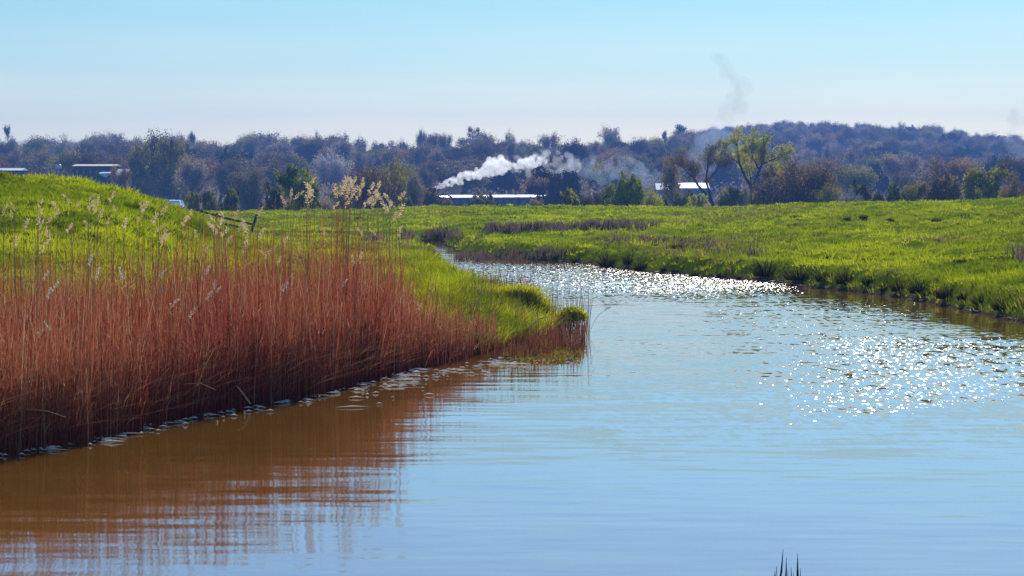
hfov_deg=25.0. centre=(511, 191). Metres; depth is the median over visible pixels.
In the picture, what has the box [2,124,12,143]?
tree
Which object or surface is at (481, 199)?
bush
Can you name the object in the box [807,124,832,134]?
brown tree
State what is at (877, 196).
bush
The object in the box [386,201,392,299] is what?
tall reed
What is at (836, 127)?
brown tree
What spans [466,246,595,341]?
wispy stems
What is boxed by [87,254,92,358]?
tall reed
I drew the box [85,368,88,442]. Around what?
broken reed
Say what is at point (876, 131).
bare tree
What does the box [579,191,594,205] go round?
bush
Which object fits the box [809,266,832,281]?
rush tussock
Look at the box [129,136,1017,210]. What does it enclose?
wood undergrowth
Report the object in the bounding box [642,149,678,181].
evergreen tree
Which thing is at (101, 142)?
bare tree
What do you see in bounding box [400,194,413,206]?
bush
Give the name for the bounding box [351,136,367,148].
tree
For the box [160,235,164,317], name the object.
tall reed
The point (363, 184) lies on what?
tall reed
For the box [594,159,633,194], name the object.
bare tree
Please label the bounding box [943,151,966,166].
evergreen tree
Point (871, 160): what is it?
budding tree
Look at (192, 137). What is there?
tree
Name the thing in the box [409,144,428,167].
bare tree
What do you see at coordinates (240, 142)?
budding tree
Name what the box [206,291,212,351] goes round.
tall reed
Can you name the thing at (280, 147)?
bare tree
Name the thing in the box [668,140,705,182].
budding tree
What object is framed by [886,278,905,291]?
rush tussock
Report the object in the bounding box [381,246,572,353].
spit grass
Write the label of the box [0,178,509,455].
reed bed
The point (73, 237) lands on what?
tall reed
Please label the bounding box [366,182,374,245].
tall reed
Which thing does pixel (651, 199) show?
bush
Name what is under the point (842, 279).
rush tussock
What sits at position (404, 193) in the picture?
tall reed
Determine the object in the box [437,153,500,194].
bare tree
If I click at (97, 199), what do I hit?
tall reed
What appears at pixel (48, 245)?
tall reed
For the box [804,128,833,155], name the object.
brown tree
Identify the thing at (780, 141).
brown tree
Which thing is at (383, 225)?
tall reed
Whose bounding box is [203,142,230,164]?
bare tree
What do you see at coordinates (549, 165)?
rusty tree
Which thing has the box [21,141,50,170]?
budding tree
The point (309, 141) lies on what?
brown tree
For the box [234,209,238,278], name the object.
tall reed
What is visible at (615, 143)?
budding tree
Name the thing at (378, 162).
brown tree
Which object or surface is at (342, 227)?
tall reed
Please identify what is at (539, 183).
rusty tree
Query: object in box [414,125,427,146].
tree
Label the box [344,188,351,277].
tall reed
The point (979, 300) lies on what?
rush tussock
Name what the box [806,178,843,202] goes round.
bush
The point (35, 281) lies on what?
tall reed
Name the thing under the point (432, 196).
bush
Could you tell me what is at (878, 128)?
budding tree
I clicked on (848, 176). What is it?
budding tree
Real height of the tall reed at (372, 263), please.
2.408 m
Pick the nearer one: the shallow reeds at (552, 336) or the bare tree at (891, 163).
the shallow reeds at (552, 336)
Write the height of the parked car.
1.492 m
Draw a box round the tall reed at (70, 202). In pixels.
[62,194,73,348]
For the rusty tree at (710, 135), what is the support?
on the ground at (690, 265)
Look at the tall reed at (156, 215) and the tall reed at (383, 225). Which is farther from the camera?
the tall reed at (383, 225)
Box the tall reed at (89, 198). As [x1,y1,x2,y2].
[87,194,94,322]
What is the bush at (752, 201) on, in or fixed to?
on the ground at (690, 265)
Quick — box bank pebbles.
[469,253,1023,320]
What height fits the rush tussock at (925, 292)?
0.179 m
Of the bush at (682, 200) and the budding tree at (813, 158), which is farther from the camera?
the budding tree at (813, 158)
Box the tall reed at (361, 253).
[355,251,362,311]
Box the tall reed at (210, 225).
[207,222,218,322]
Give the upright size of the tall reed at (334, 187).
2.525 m
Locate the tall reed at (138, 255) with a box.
[136,215,142,327]
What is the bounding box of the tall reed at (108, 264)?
[106,218,110,321]
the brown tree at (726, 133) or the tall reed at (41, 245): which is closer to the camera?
the tall reed at (41, 245)
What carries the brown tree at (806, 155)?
on the ground at (690, 265)
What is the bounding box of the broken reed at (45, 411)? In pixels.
[7,408,65,417]
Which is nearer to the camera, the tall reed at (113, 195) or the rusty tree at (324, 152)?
the tall reed at (113, 195)
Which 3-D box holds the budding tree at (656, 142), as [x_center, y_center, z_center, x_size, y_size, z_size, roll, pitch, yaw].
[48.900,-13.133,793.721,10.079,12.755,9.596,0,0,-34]
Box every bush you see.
[185,191,201,210]
[199,189,217,210]
[218,184,240,211]
[259,181,285,210]
[272,163,322,209]
[319,195,337,209]
[328,182,354,209]
[330,161,407,209]
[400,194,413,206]
[417,184,444,205]
[437,195,454,205]
[465,191,494,205]
[526,198,543,205]
[556,304,586,332]
[560,187,580,205]
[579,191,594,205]
[592,185,609,204]
[602,170,646,205]
[639,184,663,206]
[653,194,668,205]
[670,190,695,205]
[686,193,709,206]
[716,186,743,206]
[735,181,749,205]
[744,179,767,204]
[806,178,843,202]
[833,186,863,202]
[849,179,872,200]
[871,191,884,201]
[885,179,906,201]
[900,176,930,201]
[915,168,962,201]
[994,170,1023,197]
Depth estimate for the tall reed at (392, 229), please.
36.81 m
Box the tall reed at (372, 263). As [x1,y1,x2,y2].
[371,199,374,302]
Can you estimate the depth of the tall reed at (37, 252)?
25.52 m
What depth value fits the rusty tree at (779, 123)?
1296.22 m
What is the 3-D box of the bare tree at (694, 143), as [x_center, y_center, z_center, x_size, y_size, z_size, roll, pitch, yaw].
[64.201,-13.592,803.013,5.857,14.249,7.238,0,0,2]
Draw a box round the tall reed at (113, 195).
[108,191,115,330]
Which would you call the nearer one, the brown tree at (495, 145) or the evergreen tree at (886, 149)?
the brown tree at (495, 145)
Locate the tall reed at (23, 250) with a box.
[22,218,29,322]
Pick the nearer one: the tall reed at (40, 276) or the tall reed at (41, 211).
the tall reed at (40, 276)
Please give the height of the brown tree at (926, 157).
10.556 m
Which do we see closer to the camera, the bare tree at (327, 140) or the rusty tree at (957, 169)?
the rusty tree at (957, 169)
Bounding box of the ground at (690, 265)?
[0,143,1023,444]
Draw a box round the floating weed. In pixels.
[501,345,583,365]
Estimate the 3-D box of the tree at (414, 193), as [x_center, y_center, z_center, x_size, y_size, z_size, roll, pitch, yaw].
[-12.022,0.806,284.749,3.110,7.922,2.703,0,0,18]
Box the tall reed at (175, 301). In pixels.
[169,298,178,401]
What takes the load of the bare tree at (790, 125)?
on the ground at (690, 265)
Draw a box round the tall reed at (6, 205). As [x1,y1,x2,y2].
[1,203,7,330]
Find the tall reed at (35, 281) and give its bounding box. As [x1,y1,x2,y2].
[33,234,39,314]
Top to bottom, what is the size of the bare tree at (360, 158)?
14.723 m
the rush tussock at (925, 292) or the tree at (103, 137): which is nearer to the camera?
the rush tussock at (925, 292)
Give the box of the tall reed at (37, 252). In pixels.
[37,198,43,321]
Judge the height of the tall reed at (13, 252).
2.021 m
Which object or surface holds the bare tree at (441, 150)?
on the ground at (690, 265)
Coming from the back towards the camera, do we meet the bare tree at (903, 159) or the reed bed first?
the bare tree at (903, 159)
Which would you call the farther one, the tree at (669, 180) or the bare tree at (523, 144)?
the bare tree at (523, 144)
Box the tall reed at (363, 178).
[358,177,364,262]
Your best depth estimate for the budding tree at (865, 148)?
887.12 m
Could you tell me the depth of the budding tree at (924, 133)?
1052.56 m
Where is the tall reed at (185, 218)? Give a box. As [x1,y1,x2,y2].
[181,216,187,289]
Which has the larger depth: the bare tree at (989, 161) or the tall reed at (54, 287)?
the bare tree at (989, 161)
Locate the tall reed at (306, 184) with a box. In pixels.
[304,182,317,273]
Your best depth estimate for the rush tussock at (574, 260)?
81.55 m
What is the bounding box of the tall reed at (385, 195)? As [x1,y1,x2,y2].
[383,193,391,264]
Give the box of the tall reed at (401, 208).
[396,203,405,315]
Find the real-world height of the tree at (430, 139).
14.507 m
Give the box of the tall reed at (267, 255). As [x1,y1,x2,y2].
[265,245,277,347]
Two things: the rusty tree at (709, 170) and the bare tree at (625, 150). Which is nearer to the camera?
the rusty tree at (709, 170)
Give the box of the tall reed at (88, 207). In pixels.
[87,199,95,313]
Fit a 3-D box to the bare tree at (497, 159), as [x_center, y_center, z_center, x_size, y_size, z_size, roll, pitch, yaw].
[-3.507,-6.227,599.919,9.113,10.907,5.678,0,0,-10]
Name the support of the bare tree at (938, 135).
on the ground at (690, 265)
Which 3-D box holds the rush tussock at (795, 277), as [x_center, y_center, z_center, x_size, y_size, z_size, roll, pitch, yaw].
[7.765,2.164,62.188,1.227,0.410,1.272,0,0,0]
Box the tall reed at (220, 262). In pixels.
[217,220,224,344]
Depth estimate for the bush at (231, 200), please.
254.77 m
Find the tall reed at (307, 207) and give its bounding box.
[304,195,309,313]
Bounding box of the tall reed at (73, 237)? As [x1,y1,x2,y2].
[70,201,80,283]
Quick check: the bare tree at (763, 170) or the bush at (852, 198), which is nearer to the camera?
the bush at (852, 198)
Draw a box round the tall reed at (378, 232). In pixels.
[374,191,378,295]
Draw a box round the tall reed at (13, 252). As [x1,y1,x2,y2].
[10,210,16,324]
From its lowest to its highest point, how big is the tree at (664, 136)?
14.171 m
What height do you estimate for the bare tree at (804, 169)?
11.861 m
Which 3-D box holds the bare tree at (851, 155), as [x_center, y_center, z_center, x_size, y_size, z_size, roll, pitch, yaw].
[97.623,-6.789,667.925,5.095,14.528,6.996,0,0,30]
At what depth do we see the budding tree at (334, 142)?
706.68 m
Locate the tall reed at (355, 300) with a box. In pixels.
[351,255,357,350]
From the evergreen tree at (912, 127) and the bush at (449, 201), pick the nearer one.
the bush at (449, 201)
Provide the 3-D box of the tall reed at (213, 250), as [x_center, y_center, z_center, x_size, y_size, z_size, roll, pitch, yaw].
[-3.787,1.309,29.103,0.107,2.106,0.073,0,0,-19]
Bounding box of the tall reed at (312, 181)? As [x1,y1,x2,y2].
[305,177,316,272]
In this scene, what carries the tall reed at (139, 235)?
on the ground at (690, 265)
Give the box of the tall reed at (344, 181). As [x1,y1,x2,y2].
[340,176,348,265]
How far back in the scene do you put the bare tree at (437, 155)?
609.57 m
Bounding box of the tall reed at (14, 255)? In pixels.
[10,202,14,334]
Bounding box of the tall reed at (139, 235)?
[135,201,148,308]
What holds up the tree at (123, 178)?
on the ground at (690, 265)
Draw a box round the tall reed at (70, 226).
[65,224,72,359]
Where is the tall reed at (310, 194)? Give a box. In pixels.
[306,189,313,294]
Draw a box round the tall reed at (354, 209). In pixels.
[350,178,355,249]
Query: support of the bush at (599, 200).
on the ground at (690, 265)
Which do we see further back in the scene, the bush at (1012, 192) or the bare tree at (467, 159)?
the bare tree at (467, 159)
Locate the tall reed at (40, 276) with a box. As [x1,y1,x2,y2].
[39,238,50,352]
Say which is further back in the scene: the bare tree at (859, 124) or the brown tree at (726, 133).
the bare tree at (859, 124)
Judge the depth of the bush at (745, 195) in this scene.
299.46 m
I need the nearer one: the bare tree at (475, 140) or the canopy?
the canopy
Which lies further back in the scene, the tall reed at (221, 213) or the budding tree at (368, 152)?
the budding tree at (368, 152)
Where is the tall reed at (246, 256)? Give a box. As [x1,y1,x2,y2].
[242,224,247,301]
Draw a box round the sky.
[0,0,1023,162]
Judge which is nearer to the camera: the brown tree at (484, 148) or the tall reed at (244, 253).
the tall reed at (244, 253)
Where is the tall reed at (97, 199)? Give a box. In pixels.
[92,196,99,309]
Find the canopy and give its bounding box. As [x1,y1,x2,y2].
[98,172,111,181]
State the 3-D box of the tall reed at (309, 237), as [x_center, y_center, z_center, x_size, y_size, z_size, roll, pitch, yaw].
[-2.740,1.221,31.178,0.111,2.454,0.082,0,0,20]
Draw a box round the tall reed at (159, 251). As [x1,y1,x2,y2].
[156,232,170,301]
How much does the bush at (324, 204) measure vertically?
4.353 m
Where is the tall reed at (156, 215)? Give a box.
[150,212,157,304]
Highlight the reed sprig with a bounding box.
[774,553,800,575]
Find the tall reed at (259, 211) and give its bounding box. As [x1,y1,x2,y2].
[255,207,262,282]
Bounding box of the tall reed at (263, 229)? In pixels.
[258,228,264,268]
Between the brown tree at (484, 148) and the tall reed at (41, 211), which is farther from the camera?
the brown tree at (484, 148)
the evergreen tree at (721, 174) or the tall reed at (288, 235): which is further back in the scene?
the evergreen tree at (721, 174)
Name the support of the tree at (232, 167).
on the ground at (690, 265)
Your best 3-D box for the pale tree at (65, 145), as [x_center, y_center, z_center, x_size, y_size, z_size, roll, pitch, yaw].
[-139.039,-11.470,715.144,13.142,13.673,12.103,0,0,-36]
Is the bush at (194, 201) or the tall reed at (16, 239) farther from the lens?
the bush at (194, 201)
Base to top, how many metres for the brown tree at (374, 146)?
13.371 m
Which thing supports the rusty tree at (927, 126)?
on the ground at (690, 265)
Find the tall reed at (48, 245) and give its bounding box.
[46,213,56,309]
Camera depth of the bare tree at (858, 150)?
796.00 m
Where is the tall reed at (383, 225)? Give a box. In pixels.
[372,192,384,286]
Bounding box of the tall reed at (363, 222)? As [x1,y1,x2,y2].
[362,197,372,293]
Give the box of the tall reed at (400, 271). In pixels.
[397,228,401,325]
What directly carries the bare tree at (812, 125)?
on the ground at (690, 265)
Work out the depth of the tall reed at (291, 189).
33.78 m
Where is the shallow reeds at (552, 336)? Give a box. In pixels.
[424,269,589,366]
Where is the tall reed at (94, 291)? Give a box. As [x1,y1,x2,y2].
[92,268,99,330]
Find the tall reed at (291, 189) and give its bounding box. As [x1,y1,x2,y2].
[290,188,292,276]
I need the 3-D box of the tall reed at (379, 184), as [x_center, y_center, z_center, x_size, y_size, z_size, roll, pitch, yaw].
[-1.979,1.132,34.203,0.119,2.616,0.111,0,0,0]
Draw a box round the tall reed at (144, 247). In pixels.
[139,202,145,311]
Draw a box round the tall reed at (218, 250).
[210,223,219,292]
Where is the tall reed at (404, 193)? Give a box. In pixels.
[393,192,405,323]
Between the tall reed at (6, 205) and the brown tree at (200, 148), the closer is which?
the tall reed at (6, 205)
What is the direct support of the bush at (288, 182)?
on the ground at (690, 265)
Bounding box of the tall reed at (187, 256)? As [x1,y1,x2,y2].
[185,209,192,328]
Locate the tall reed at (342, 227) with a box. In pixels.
[339,196,352,276]
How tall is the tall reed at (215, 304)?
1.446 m
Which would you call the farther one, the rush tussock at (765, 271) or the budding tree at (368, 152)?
the budding tree at (368, 152)
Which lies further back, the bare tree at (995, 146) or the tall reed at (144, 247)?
the bare tree at (995, 146)
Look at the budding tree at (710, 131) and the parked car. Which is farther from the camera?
the budding tree at (710, 131)
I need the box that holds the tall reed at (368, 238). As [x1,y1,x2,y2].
[367,195,373,268]
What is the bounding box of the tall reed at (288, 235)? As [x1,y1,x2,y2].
[280,196,290,288]
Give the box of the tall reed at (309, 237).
[306,193,311,297]
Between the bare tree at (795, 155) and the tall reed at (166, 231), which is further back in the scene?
the bare tree at (795, 155)
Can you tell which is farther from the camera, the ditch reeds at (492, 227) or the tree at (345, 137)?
the tree at (345, 137)
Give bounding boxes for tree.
[0,138,24,156]
[0,156,13,167]
[1,149,23,167]
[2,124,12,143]
[9,135,19,147]
[10,145,22,156]
[16,134,51,153]
[16,148,50,174]
[19,163,67,176]
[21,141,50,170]
[22,135,47,153]
[45,145,80,177]
[46,133,77,155]
[46,135,57,147]
[46,153,59,172]
[62,145,113,175]
[72,140,102,153]
[78,135,99,144]
[90,131,115,153]
[93,135,115,152]
[101,145,131,182]
[105,137,135,158]
[107,131,128,147]
[109,161,132,188]
[124,135,144,147]
[127,137,166,198]
[141,127,186,166]
[153,137,188,208]
[165,130,182,141]
[170,155,211,206]
[174,135,194,146]
[174,137,214,146]
[176,139,202,155]
[178,152,195,167]
[179,142,199,160]
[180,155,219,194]
[188,130,195,143]
[190,140,217,162]
[192,151,219,188]
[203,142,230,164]
[210,153,249,210]
[216,155,247,188]
[219,147,252,165]
[223,142,237,147]
[224,144,242,152]
[225,158,271,211]
[232,150,255,169]
[234,128,262,151]
[238,130,267,153]
[238,134,263,158]
[239,152,300,198]
[253,153,276,162]
[254,151,283,169]
[257,130,287,151]
[259,140,296,158]
[263,135,294,151]
[274,149,310,193]
[285,157,317,180]
[288,134,307,146]
[292,134,328,157]
[293,143,327,173]
[310,145,356,189]
[312,145,339,167]
[313,129,327,141]
[321,136,341,148]
[323,131,352,143]
[327,138,355,164]
[331,137,355,162]
[349,144,376,173]
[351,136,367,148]
[354,142,366,153]
[362,145,384,157]
[363,150,382,170]
[369,141,391,152]
[376,155,415,182]
[377,144,404,164]
[377,148,400,166]
[380,153,418,207]
[388,138,409,161]
[395,146,415,167]
[401,141,436,163]
[404,170,425,206]
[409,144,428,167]
[411,157,456,193]
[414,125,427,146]
[417,162,438,191]
[424,133,437,149]
[427,148,446,171]
[433,132,453,151]
[433,146,449,155]
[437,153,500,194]
[441,143,481,164]
[446,160,497,192]
[455,135,486,148]
[456,157,480,168]
[464,126,482,141]
[468,139,500,161]
[469,131,496,144]
[480,138,505,161]
[483,147,511,175]
[483,160,522,194]
[497,139,509,157]
[502,144,531,159]
[505,129,516,149]
[505,142,515,168]
[507,147,521,163]
[509,148,543,184]
[510,156,539,187]
[516,137,534,148]
[518,170,550,194]
[522,141,545,156]
[525,165,590,205]
[535,130,561,152]
[536,142,561,155]
[536,146,560,156]
[537,152,560,166]
[539,152,569,167]
[540,150,568,175]
[550,157,592,193]
[557,135,593,170]
[580,160,610,192]
[587,146,627,159]
[590,137,607,162]
[590,149,639,170]
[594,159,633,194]
[596,124,622,146]
[598,151,647,178]
[602,130,619,148]
[605,136,629,152]
[608,144,630,155]
[622,137,651,158]
[627,148,650,170]
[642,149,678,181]
[647,154,682,178]
[649,136,683,155]
[649,137,662,154]
[659,147,683,205]
[661,131,667,143]
[666,141,736,205]
[668,132,690,146]
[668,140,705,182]
[671,129,701,144]
[671,129,707,142]
[673,124,686,135]
[683,152,694,182]
[684,134,704,147]
[688,135,702,151]
[695,129,707,140]
[696,167,731,175]
[700,137,721,153]
[701,126,719,139]
[701,156,746,191]
[702,129,724,141]
[705,134,727,148]
[708,127,729,133]
[713,125,795,200]
[713,131,730,145]
[724,128,739,139]
[727,162,748,187]
[737,150,757,174]
[740,124,751,134]
[740,131,773,149]
[740,159,774,197]
[742,122,759,135]
[752,165,790,204]
[753,121,786,134]
[754,146,778,157]
[755,125,780,139]
[757,155,841,204]
[758,155,783,186]
[767,133,793,150]
[771,119,790,126]
[771,153,802,164]
[773,150,804,161]
[776,121,807,129]
[777,126,805,147]
[778,157,800,178]
[780,142,795,154]
[784,121,806,134]
[793,150,813,162]
[794,123,806,148]
[794,153,830,183]
[797,121,816,137]
[797,131,834,159]
[798,147,816,156]
[800,160,810,183]
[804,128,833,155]
[804,154,827,162]
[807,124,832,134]
[811,120,831,143]
[817,156,855,194]
[818,155,849,193]
[822,142,841,160]
[827,159,881,199]
[828,121,847,135]
[830,131,845,149]
[839,143,862,164]
[841,126,858,149]
[843,145,859,166]
[846,136,876,150]
[847,161,880,172]
[854,122,871,127]
[857,124,886,138]
[859,140,884,155]
[859,147,894,168]
[863,124,888,145]
[864,145,899,160]
[867,126,880,144]
[868,126,882,139]
[868,161,898,198]
[874,125,895,131]
[876,152,913,175]
[877,151,926,190]
[881,133,906,150]
[887,129,917,141]
[887,164,932,191]
[888,121,907,141]
[897,149,913,155]
[898,138,933,154]
[901,152,924,169]
[904,124,921,143]
[907,129,918,141]
[911,146,934,157]
[913,159,929,189]
[914,153,941,163]
[915,129,942,141]
[915,157,946,179]
[916,123,944,133]
[918,129,940,143]
[918,149,980,199]
[926,125,939,133]
[929,137,959,160]
[929,140,967,153]
[936,132,961,147]
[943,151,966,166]
[947,130,967,145]
[950,145,982,161]
[952,155,984,171]
[955,129,968,134]
[956,134,980,149]
[958,159,1017,199]
[959,154,993,164]
[969,141,990,155]
[975,130,1003,152]
[977,135,991,148]
[981,148,996,159]
[982,154,1007,168]
[983,153,1008,193]
[987,137,1015,156]
[994,151,1023,191]
[994,153,1017,191]
[998,144,1021,157]
[998,144,1023,158]
[1007,134,1021,140]
[1007,135,1023,146]
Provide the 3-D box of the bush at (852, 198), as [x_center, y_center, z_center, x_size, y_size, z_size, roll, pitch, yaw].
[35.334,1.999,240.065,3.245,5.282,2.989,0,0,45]
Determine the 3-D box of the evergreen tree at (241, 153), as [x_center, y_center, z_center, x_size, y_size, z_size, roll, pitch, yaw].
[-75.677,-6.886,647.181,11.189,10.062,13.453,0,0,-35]
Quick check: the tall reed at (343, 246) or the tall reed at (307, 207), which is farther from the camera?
the tall reed at (343, 246)
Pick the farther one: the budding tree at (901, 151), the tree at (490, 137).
the budding tree at (901, 151)
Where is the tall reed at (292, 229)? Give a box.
[288,191,304,293]
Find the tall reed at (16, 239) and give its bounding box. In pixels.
[14,236,18,346]
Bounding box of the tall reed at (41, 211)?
[36,208,43,366]
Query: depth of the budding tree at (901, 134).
1047.65 m
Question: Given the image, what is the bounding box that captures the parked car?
[168,200,184,207]
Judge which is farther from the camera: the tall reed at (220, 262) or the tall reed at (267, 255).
the tall reed at (267, 255)
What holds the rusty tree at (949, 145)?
on the ground at (690, 265)
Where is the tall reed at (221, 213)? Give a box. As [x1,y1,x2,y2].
[220,211,230,356]
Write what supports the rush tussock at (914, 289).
on the ground at (690, 265)
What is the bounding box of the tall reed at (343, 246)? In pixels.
[342,176,350,303]
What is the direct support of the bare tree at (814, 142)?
on the ground at (690, 265)
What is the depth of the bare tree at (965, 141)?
1030.51 m
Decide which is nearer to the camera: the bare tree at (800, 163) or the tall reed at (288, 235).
the tall reed at (288, 235)
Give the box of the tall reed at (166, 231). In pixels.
[163,229,167,318]
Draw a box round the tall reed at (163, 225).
[155,224,164,306]
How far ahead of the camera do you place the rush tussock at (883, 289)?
56.10 m
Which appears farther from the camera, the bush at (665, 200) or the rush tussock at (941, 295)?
the bush at (665, 200)
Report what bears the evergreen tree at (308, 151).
on the ground at (690, 265)
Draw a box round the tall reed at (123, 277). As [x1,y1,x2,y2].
[118,267,127,387]
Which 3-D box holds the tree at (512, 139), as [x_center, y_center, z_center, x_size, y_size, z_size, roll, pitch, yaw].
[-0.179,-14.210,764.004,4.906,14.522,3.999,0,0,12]
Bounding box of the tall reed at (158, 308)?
[154,270,164,383]
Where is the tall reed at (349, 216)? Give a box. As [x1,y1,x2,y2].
[346,176,356,300]
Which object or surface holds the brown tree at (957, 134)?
on the ground at (690, 265)
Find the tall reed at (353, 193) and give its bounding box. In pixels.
[348,185,359,256]
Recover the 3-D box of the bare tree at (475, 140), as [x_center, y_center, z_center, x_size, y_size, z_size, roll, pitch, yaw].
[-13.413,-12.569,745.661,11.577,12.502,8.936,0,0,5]
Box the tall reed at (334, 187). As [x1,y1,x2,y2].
[332,183,339,272]
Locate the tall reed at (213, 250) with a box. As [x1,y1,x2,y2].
[207,213,214,326]
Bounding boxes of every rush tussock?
[567,255,579,262]
[589,251,619,266]
[617,253,635,264]
[627,259,648,270]
[668,266,679,273]
[669,242,686,248]
[688,270,701,275]
[746,258,777,276]
[779,266,812,280]
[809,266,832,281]
[828,266,860,283]
[858,274,873,285]
[877,284,887,290]
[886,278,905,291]
[901,276,930,293]
[921,290,930,296]
[928,281,952,298]
[929,218,941,221]
[953,291,967,299]
[956,259,967,262]
[968,293,984,304]
[985,296,1009,309]
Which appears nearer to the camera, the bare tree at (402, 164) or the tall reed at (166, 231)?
the tall reed at (166, 231)
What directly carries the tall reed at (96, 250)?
on the ground at (690, 265)
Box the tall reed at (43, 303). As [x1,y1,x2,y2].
[43,271,48,354]
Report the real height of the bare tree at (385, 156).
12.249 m
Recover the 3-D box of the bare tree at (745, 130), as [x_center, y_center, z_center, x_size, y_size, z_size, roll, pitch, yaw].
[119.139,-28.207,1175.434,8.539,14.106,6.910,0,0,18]
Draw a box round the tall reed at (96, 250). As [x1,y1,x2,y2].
[92,208,102,339]
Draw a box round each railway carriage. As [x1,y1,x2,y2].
[444,195,517,206]
[516,195,547,205]
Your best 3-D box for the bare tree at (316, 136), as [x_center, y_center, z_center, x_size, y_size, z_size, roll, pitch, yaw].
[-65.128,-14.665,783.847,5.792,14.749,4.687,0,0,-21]
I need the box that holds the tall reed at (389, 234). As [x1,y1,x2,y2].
[380,200,390,304]
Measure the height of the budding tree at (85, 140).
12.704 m
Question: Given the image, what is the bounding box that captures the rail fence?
[196,209,257,233]
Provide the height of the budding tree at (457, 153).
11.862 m
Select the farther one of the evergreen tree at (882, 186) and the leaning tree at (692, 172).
the evergreen tree at (882, 186)
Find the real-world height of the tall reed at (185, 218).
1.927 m
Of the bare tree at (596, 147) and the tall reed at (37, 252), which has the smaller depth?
the tall reed at (37, 252)
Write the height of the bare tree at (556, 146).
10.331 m
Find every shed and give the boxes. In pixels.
[0,168,27,175]
[654,183,670,198]
[677,183,709,204]
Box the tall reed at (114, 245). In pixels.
[111,205,116,313]
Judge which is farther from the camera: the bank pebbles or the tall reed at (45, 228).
the bank pebbles
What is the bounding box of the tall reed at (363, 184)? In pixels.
[358,182,364,272]
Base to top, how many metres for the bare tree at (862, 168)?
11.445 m
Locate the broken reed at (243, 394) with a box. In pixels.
[227,382,250,403]
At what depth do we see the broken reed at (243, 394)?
26.49 m
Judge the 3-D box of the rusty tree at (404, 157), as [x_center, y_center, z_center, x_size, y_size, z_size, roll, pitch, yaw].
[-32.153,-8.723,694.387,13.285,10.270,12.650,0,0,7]
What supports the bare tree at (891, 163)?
on the ground at (690, 265)
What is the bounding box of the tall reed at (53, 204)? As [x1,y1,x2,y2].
[52,202,59,320]
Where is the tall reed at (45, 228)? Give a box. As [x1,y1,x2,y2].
[44,226,51,325]
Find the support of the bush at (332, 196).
on the ground at (690, 265)
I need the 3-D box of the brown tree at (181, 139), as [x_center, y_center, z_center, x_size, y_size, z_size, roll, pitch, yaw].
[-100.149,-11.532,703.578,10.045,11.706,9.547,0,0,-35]
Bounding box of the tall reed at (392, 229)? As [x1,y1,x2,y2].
[391,212,396,273]
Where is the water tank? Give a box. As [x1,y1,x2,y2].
[55,164,60,175]
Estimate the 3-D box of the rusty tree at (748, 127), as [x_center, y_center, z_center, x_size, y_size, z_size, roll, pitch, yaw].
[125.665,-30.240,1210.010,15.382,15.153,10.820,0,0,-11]
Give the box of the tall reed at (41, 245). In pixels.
[39,219,44,293]
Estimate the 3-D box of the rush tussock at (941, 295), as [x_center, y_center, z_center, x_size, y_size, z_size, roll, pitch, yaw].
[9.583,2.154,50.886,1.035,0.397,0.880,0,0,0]
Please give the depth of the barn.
418.00 m
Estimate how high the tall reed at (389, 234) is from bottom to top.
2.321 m
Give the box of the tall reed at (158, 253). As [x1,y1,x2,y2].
[155,205,166,330]
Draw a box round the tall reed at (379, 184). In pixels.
[375,181,380,304]
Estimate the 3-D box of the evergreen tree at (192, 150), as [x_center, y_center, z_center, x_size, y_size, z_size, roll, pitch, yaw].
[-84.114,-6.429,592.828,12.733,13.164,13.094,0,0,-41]
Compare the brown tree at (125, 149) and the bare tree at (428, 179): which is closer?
the bare tree at (428, 179)
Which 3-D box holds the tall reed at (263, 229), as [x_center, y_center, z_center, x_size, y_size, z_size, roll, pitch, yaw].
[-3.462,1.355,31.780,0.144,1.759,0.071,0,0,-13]
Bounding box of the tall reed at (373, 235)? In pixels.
[373,193,379,257]
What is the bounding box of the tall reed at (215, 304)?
[213,280,216,332]
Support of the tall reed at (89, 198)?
on the ground at (690, 265)
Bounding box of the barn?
[73,164,129,188]
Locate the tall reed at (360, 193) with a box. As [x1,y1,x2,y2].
[356,192,361,289]
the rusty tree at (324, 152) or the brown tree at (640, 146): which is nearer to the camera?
the rusty tree at (324, 152)
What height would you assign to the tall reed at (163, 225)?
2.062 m
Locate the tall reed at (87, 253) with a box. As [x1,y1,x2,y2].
[83,220,89,292]
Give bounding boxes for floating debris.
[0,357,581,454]
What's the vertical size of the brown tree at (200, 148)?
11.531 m
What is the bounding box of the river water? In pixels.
[0,241,1023,575]
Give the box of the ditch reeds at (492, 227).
[361,217,1023,262]
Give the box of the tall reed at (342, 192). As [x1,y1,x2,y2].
[333,184,347,311]
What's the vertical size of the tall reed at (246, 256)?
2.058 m
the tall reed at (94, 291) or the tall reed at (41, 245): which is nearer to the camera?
the tall reed at (94, 291)
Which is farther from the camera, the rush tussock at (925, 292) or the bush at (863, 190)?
the bush at (863, 190)
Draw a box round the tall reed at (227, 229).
[220,227,229,306]
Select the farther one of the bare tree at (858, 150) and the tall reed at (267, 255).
the bare tree at (858, 150)
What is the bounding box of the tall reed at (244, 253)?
[241,235,247,306]
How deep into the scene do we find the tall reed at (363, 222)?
31.96 m
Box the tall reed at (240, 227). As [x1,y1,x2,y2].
[237,220,243,295]
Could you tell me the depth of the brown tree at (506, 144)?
749.89 m
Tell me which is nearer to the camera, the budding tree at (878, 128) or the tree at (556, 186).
the tree at (556, 186)
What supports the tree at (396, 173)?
on the ground at (690, 265)
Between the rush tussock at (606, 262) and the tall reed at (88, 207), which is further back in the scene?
the rush tussock at (606, 262)
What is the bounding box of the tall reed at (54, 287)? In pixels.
[48,281,58,340]
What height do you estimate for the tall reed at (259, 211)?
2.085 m

